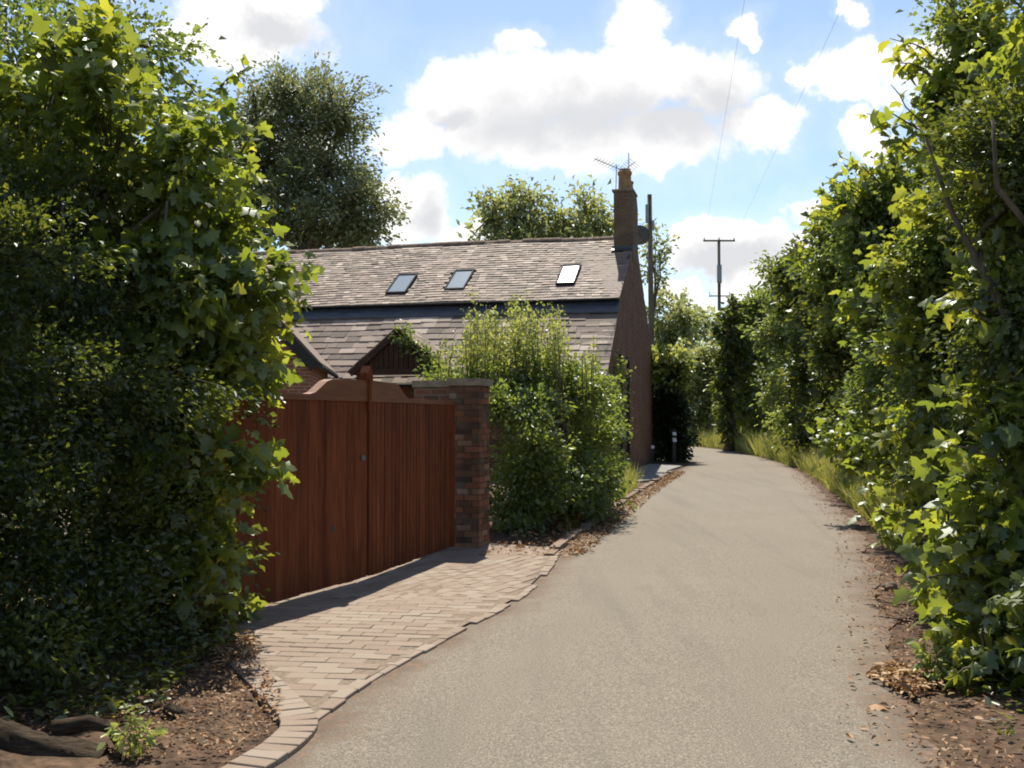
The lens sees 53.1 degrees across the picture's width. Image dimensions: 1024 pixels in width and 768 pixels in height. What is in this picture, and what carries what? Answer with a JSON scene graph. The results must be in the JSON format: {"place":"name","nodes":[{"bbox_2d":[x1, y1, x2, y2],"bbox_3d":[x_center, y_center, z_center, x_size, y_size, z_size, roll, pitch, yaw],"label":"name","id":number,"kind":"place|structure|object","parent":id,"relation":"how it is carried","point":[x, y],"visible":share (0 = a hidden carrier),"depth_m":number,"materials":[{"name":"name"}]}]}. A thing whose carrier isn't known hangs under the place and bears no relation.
{"place":"outdoors","nodes":[
{"label":"outdoors","id":0,"kind":"place"},
{"bbox_2d":[0,581,278,767],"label":"verge","id":1,"kind":"structure","parent":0,"point":[191,758],"depth_m":5.45,"materials":[{"name":"soil"}]},
{"bbox_2d":[0,714,124,761],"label":"fallen log","id":2,"kind":"object","parent":1,"relation":"on","point":[16,737],"visible":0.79,"depth_m":4.93,"materials":[{"name":"brown wood"}]},
{"bbox_2d":[0,104,264,709],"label":"hawthorn hedge","id":3,"kind":"object","parent":1,"relation":"on","point":[36,455],"visible":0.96,"depth_m":6.62,"materials":[{"name":"green plant"}]},
{"bbox_2d":[97,702,167,761],"bbox_3d":[-1.830,1.702,4.902,0.351,0.309,0.227,1,-2,-37],"label":"weed plant","id":4,"kind":"object","parent":1,"relation":"on","point":[135,744],"visible":0.95,"depth_m":4.90,"materials":[{"name":"green plant"}]},
{"bbox_2d":[2,630,283,760],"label":"leaf litter","id":5,"kind":"object","parent":1,"relation":"on","point":[230,645],"visible":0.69,"depth_m":5.83,"materials":[{"name":"brown plant"}]},
{"bbox_2d":[0,0,325,636],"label":"sycamore tree","id":6,"kind":"object","parent":1,"relation":"on","point":[79,63],"visible":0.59,"depth_m":7.76,"materials":[{"name":"green plant"}]},
{"bbox_2d":[161,703,183,718],"bbox_3d":[-1.844,1.778,5.550,0.117,0.097,0.092,0,-2,0],"label":"loose stone","id":7,"kind":"object","parent":1,"relation":"on","point":[173,708],"visible":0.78,"depth_m":5.52,"materials":[{"name":"grey stone"}]},
{"bbox_2d":[234,585,268,622],"bbox_3d":[-2.122,1.808,8.223,0.339,0.398,0.402,0,-2,0],"label":"weed plant","id":8,"kind":"object","parent":1,"relation":"on","point":[242,618],"visible":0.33,"depth_m":8.17,"materials":[{"name":"green plant"}]},
{"bbox_2d":[0,481,499,595],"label":"yard","id":9,"kind":"structure","parent":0,"point":[492,483],"depth_m":16.37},
{"bbox_2d":[173,261,338,393],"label":"brick garage","id":10,"kind":"structure","parent":9,"relation":"on","point":[314,370],"depth_m":21.49,"materials":[{"name":"red brick"}]},
{"bbox_2d":[212,543,549,712],"bbox_3d":[-0.971,1.931,9.467,2.061,0.001,7.680,-1,-2,17],"label":"drive bed","id":11,"kind":"object","parent":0,"point":[314,703],"visible":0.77,"depth_m":7.75,"materials":[{"name":"beige sand"}]},
{"bbox_2d":[221,543,562,767],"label":"paved drive","id":12,"kind":"structure","parent":11,"relation":"on","point":[325,629],"depth_m":7.95,"materials":[{"name":"beige brick"}]},
{"bbox_2d":[183,366,372,621],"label":"wooden gate","id":13,"kind":"structure","parent":12,"relation":"on","point":[314,535],"depth_m":9.31,"materials":[{"name":"wood"}]},
{"bbox_2d":[367,380,455,575],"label":"wooden gate","id":14,"kind":"structure","parent":12,"relation":"on","point":[410,479],"depth_m":11.17,"materials":[{"name":"brown wood"}]},
{"bbox_2d":[0,0,1023,383],"label":"sky","id":15,"kind":"structure","parent":0,"point":[544,89],"materials":[{"name":"blue"}]},
{"bbox_2d":[489,461,688,546],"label":"verge","id":16,"kind":"structure","parent":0,"point":[494,536],"depth_m":14.36,"materials":[{"name":"soil"}]},
{"bbox_2d":[412,287,645,536],"bbox_3d":[0.538,0.415,16.812,3.443,3.835,5.940,-1,-2,27],"label":"privet shrub","id":17,"kind":"object","parent":16,"relation":"on","point":[528,394],"visible":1,"depth_m":15.40,"materials":[{"name":"green plant"}]},
{"bbox_2d":[549,498,582,524],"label":"weed plant","id":18,"kind":"object","parent":16,"relation":"on","point":[571,516],"visible":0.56,"depth_m":15.67,"materials":[{"name":"green plant"}]},
{"bbox_2d":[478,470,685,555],"bbox_3d":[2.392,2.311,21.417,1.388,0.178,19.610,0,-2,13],"label":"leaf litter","id":19,"kind":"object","parent":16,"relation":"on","point":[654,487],"visible":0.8,"depth_m":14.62,"materials":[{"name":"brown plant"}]},
{"bbox_2d":[560,458,646,534],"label":"kerb grass","id":20,"kind":"structure","parent":16,"relation":"on","point":[629,474],"depth_m":22.50,"materials":[{"name":"green plant"}]},
{"bbox_2d":[651,445,653,463],"bbox_3d":[4.992,2.573,36.312,0.110,0.790,0.070,0,-2,0],"label":"marker post","id":21,"kind":"object","parent":16,"relation":"on","point":[652,447],"visible":0.82,"depth_m":36.29,"materials":[{"name":"black paint"}]},
{"bbox_2d":[672,429,676,463],"bbox_3d":[5.818,2.297,36.654,0.130,1.365,0.202,0,-2,0],"label":"marker post","id":22,"kind":"object","parent":16,"relation":"on","point":[674,440],"visible":0.86,"depth_m":36.70,"materials":[{"name":"black paint"}]},
{"bbox_2d":[651,343,704,462],"bbox_3d":[5.802,0.786,38.823,2.711,4.714,3.352,0,-2,0],"label":"clipped hedge","id":23,"kind":"object","parent":16,"relation":"on","point":[670,380],"visible":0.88,"depth_m":38.06,"materials":[{"name":"green plant"}]},
{"bbox_2d":[274,446,946,767],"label":"lane","id":24,"kind":"structure","parent":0,"point":[691,617],"depth_m":6.79,"materials":[{"name":"grey asphalt"}]},
{"bbox_2d":[868,704,888,710],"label":"dead leaf","id":25,"kind":"object","parent":24,"relation":"on","point":[876,707],"visible":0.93,"depth_m":5.71,"materials":[{"name":"beige plant"}]},
{"bbox_2d":[790,473,1023,767],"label":"leaf litter","id":26,"kind":"object","parent":24,"relation":"on","point":[908,678],"visible":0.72,"depth_m":6.24,"materials":[{"name":"brown plant"}]},
{"bbox_2d":[634,464,681,482],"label":"pavement","id":27,"kind":"structure","parent":0,"point":[651,472],"depth_m":31.23,"materials":[{"name":"concrete"}]},
{"bbox_2d":[692,446,1023,767],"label":"verge","id":28,"kind":"structure","parent":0,"point":[937,728],"depth_m":5.75,"materials":[{"name":"soil"}]},
{"bbox_2d":[0,563,1023,734],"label":"ground cover","id":29,"kind":"object","parent":28,"relation":"on","point":[159,674],"visible":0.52,"depth_m":5.85,"materials":[{"name":"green plant"}]},
{"bbox_2d":[675,329,721,435],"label":"tree","id":30,"kind":"object","parent":28,"relation":"on","point":[699,397],"visible":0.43,"depth_m":62.84,"materials":[{"name":"green plant"}]},
{"bbox_2d":[707,293,757,450],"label":"ivy clad tree","id":31,"kind":"object","parent":28,"relation":"on","point":[733,345],"visible":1,"depth_m":50.46,"materials":[{"name":"green plant"}]},
{"bbox_2d":[710,284,803,439],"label":"maple tree","id":32,"kind":"object","parent":28,"relation":"on","point":[747,392],"visible":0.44,"depth_m":51.16,"materials":[{"name":"green plant"}]},
{"bbox_2d":[736,249,824,437],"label":"maple tree","id":33,"kind":"object","parent":28,"relation":"on","point":[774,337],"visible":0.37,"depth_m":42.96,"materials":[{"name":"green plant"}]},
{"bbox_2d":[688,426,915,549],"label":"verge grass","id":34,"kind":"structure","parent":28,"relation":"on","point":[826,474],"depth_m":30.33,"materials":[{"name":"green plant"}]},
{"bbox_2d":[765,233,851,459],"bbox_3d":[10.760,-1.151,35.847,4.008,8.280,3.894,0,-2,0],"label":"maple tree","id":35,"kind":"object","parent":28,"relation":"on","point":[782,284],"visible":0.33,"depth_m":35.46,"materials":[{"name":"green plant"}]},
{"bbox_2d":[773,176,901,462],"bbox_3d":[7.716,-1.155,22.815,3.405,7.394,3.550,-1,-2,25],"label":"maple tree","id":36,"kind":"object","parent":28,"relation":"on","point":[829,353],"visible":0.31,"depth_m":22.63,"materials":[{"name":"green plant"}]},
{"bbox_2d":[805,129,951,497],"bbox_3d":[5.285,-0.553,14.500,2.790,5.655,4.845,0,-2,0],"label":"sycamore tree","id":37,"kind":"object","parent":28,"relation":"on","point":[864,203],"visible":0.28,"depth_m":13.30,"materials":[{"name":"green plant"}]},
{"bbox_2d":[881,582,897,590],"bbox_3d":[3.606,1.948,9.771,0.156,0.125,0.110,-1,-2,33],"label":"loose stone","id":38,"kind":"object","parent":28,"relation":"on","point":[894,586],"visible":0.6,"depth_m":9.74,"materials":[{"name":"grey stone"}]},
{"bbox_2d":[908,578,944,626],"bbox_3d":[3.268,1.713,7.848,0.505,0.506,0.419,0,-2,0],"label":"weed plant","id":39,"kind":"object","parent":28,"relation":"on","point":[913,602],"visible":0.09,"depth_m":7.87,"materials":[{"name":"green plant"}]},
{"bbox_2d":[841,0,1023,589],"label":"sycamore tree","id":40,"kind":"object","parent":28,"relation":"on","point":[900,275],"visible":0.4,"depth_m":9.21,"materials":[{"name":"green plant"}]},
{"bbox_2d":[904,630,970,688],"bbox_3d":[2.662,1.711,6.299,0.379,0.403,0.388,1,-2,-29],"label":"weed plant","id":41,"kind":"object","parent":28,"relation":"on","point":[945,654],"visible":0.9,"depth_m":6.30,"materials":[{"name":"green plant"}]},
{"bbox_2d":[889,0,1023,698],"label":"sycamore tree","id":42,"kind":"object","parent":28,"relation":"on","point":[983,578],"visible":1,"depth_m":6.91,"materials":[{"name":"green plant"}]},
{"label":"ground","id":43,"kind":"structure","parent":0,"visible":0},
{"bbox_2d":[0,0,262,523],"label":"tree","id":44,"kind":"object","parent":43,"relation":"on","point":[44,7],"visible":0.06,"depth_m":15.34,"materials":[{"name":"green plant"}]},
{"bbox_2d":[190,51,412,251],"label":"ash tree","id":45,"kind":"object","parent":43,"relation":"on","point":[352,220],"visible":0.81,"depth_m":45.46,"materials":[{"name":"green plant"}]},
{"bbox_2d":[121,168,652,479],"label":"brick cottage","id":46,"kind":"structure","parent":43,"relation":"on","point":[363,301],"depth_m":31.89,"materials":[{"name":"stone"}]},
{"bbox_2d":[390,319,448,379],"bbox_3d":[-2.360,0.462,26.685,1.723,4.370,0.890,-1,-2,21],"label":"climbing plant","id":47,"kind":"object","parent":46,"relation":"attached to","point":[408,345],"visible":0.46,"depth_m":26.68,"materials":[{"name":"green plant"}]},
{"bbox_2d":[593,158,620,183],"bbox_3d":[3.088,-6.718,32.933,1.218,0.967,0.289,2,-3,-43],"label":"tv aerial","id":48,"kind":"object","parent":46,"relation":"attached to","point":[616,168],"visible":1,"depth_m":33.00,"materials":[{"name":"metal"}]},
{"bbox_2d":[612,349,635,464],"bbox_3d":[2.835,0.811,28.547,1.276,3.804,1.247,0,-2,0],"label":"wall creeper","id":49,"kind":"object","parent":46,"relation":"attached to","point":[621,388],"depth_m":28.54,"materials":[{"name":"green plant"}]},
{"bbox_2d":[621,153,639,170],"bbox_3d":[3.874,-7.017,33.852,0.456,1.245,0.548,2,-3,-43],"label":"tv aerial","id":50,"kind":"object","parent":46,"relation":"attached to","point":[628,166],"visible":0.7,"depth_m":33.85,"materials":[{"name":"metal"}]},
{"bbox_2d":[638,225,649,244],"bbox_3d":[4.182,-5.121,34.884,0.665,0.636,1.391,-1,-2,35],"label":"satellite dish","id":51,"kind":"object","parent":46,"relation":"attached to","point":[643,234],"visible":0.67,"depth_m":35.07,"materials":[{"name":"metal"}]},
{"bbox_2d":[412,378,491,547],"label":"brick pier","id":52,"kind":"structure","parent":43,"relation":"on","point":[470,396],"depth_m":12.79,"materials":[{"name":"brick"}]},
{"bbox_2d":[456,165,639,240],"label":"ash tree","id":53,"kind":"object","parent":43,"relation":"on","point":[522,223],"visible":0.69,"depth_m":55.79,"materials":[{"name":"green plant"}]},
{"bbox_2d":[544,471,672,555],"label":"kerb","id":54,"kind":"structure","parent":43,"relation":"on","point":[561,543],"depth_m":14.84,"materials":[{"name":"stone"}]},
{"bbox_2d":[645,194,654,344],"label":"telegraph pole","id":55,"kind":"object","parent":43,"relation":"on","point":[649,221],"visible":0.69,"depth_m":42.08,"materials":[{"name":"wood"}]},
{"bbox_2d":[638,217,679,311],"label":"ash tree","id":56,"kind":"object","parent":43,"relation":"on","point":[658,277],"visible":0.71,"depth_m":50.13,"materials":[{"name":"green plant"}]},
{"bbox_2d":[646,287,712,357],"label":"tree","id":57,"kind":"object","parent":43,"relation":"on","point":[667,330],"visible":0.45,"depth_m":69.47,"materials":[{"name":"green plant"}]},
{"bbox_2d":[674,287,717,434],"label":"tree","id":58,"kind":"object","parent":43,"relation":"on","point":[706,327],"visible":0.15,"depth_m":77.91,"materials":[{"name":"green plant"}]},
{"bbox_2d":[703,238,734,341],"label":"electricity pole","id":59,"kind":"object","parent":43,"relation":"on","point":[719,274],"visible":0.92,"depth_m":66.13,"materials":[{"name":"wood"}]},
{"bbox_2d":[704,0,744,236],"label":"overhead wire","id":60,"kind":"object","parent":59,"relation":"attached to","point":[728,95],"visible":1,"depth_m":23.91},
{"bbox_2d":[742,1,844,220],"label":"overhead wire","id":61,"kind":"object","parent":59,"relation":"attached to","point":[799,99],"visible":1,"depth_m":24.05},
{"bbox_2d":[703,307,781,435],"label":"tree","id":62,"kind":"object","parent":43,"relation":"on","point":[711,415],"visible":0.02,"depth_m":60.48,"materials":[{"name":"green plant"}]},
{"bbox_2d":[772,367,855,433],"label":"field tree","id":63,"kind":"object","parent":43,"relation":"on","point":[811,403],"depth_m":77.61,"materials":[{"name":"green plant"}]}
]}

